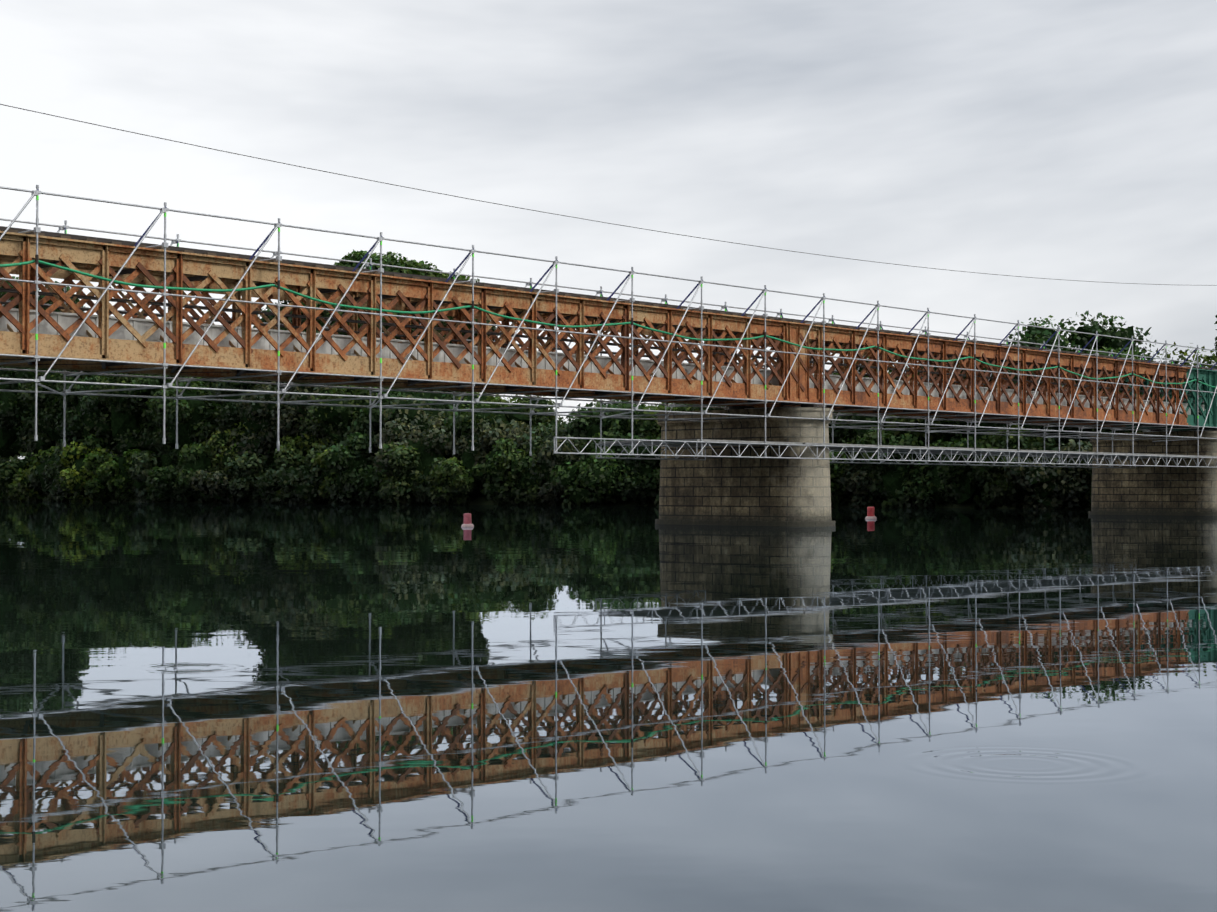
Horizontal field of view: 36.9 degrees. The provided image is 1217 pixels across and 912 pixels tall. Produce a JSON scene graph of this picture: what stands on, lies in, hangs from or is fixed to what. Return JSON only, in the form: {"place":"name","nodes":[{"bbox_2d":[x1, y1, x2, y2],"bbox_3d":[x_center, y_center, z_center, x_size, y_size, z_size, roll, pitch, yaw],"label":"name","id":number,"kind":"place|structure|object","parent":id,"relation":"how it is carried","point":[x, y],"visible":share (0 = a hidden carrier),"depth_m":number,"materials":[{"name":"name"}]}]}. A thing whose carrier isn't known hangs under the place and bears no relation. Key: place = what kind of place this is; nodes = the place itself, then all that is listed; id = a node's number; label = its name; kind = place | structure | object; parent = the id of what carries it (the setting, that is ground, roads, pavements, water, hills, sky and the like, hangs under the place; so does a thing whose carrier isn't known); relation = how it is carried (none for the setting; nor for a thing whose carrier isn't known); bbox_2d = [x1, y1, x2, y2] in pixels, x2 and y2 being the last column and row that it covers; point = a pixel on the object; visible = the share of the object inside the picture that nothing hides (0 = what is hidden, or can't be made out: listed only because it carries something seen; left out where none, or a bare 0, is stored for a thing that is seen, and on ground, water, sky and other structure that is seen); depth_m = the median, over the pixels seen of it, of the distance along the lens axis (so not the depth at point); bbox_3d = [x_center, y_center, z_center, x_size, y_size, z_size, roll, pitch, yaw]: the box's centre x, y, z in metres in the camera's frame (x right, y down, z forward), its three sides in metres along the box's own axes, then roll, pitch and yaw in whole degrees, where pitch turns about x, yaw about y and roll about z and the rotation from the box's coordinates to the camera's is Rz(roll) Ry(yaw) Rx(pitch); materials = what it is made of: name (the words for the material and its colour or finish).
{"place":"outdoors","nodes":[
{"label":"outdoors","id":0,"kind":"place"},
{"bbox_2d":[0,493,1090,508],"bbox_3d":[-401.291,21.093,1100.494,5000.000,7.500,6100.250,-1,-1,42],"label":"riverbank","id":1,"kind":"structure","parent":0,"point":[484,501],"depth_m":132.97,"materials":[{"name":"green plant"}]},
{"bbox_2d":[0,249,1216,508],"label":"tree","id":2,"kind":"object","parent":1,"relation":"on","point":[992,495],"depth_m":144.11,"materials":[{"name":"green plant"}]},
{"bbox_2d":[0,104,1215,285],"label":"overhead cable","id":3,"kind":"object","parent":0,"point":[529,209],"visible":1,"depth_m":36.45,"materials":[{"name":"grey plastic"}]},
{"bbox_2d":[0,501,1216,911],"bbox_3d":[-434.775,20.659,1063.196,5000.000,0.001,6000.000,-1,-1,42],"label":"river water","id":4,"kind":"structure","parent":0,"point":[260,707],"depth_m":9.69,"materials":[{"name":"grey liquid"}]},
{"bbox_2d":[461,513,473,526],"bbox_3d":[-4.439,2.078,57.495,0.396,0.540,0.396,2,3,42],"label":"buoy","id":5,"kind":"object","parent":4,"relation":"in","point":[467,520],"visible":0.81,"depth_m":57.38,"materials":[{"name":"red plastic"}]},
{"bbox_2d":[655,407,834,526],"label":"stone pier","id":6,"kind":"structure","parent":4,"relation":"in","point":[727,491],"depth_m":58.59,"materials":[{"name":"grey stone"}]},
{"bbox_2d":[0,226,1216,430],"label":"bridge girders","id":7,"kind":"object","parent":6,"relation":"on","point":[185,267],"visible":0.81,"depth_m":48.65,"materials":[{"name":"orange metal"}]},
{"bbox_2d":[0,288,1203,402],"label":"deck pipes","id":8,"kind":"object","parent":7,"relation":"attached to","point":[324,318],"depth_m":48.40,"materials":[{"name":"metal"}]},
{"bbox_2d":[0,308,1204,415],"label":"deck trough","id":9,"kind":"object","parent":7,"relation":"on","point":[65,321],"visible":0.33,"depth_m":47.13,"materials":[{"name":"brown metal"}]},
{"bbox_2d":[0,185,1216,468],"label":"scaffold","id":10,"kind":"object","parent":7,"relation":"attached to","point":[878,449],"visible":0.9,"depth_m":53.13,"materials":[{"name":"metal"}]},
{"bbox_2d":[0,254,1215,387],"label":"green hose","id":11,"kind":"object","parent":10,"relation":"attached to","point":[38,261],"visible":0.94,"depth_m":46.97,"materials":[{"name":"plastic"}]},
{"bbox_2d":[865,507,876,518],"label":"buoy","id":12,"kind":"object","parent":4,"relation":"on","point":[870,512],"visible":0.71,"depth_m":72.62,"materials":[{"name":"red plastic"}]},
{"bbox_2d":[1088,431,1216,515],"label":"stone pier","id":13,"kind":"structure","parent":4,"relation":"in","point":[1163,491],"depth_m":82.12,"materials":[{"name":"grey stone"}]},
{"bbox_2d":[0,0,1216,458],"label":"sky","id":14,"kind":"structure","parent":0,"point":[1065,140],"materials":[{"name":"grey"}]}
]}

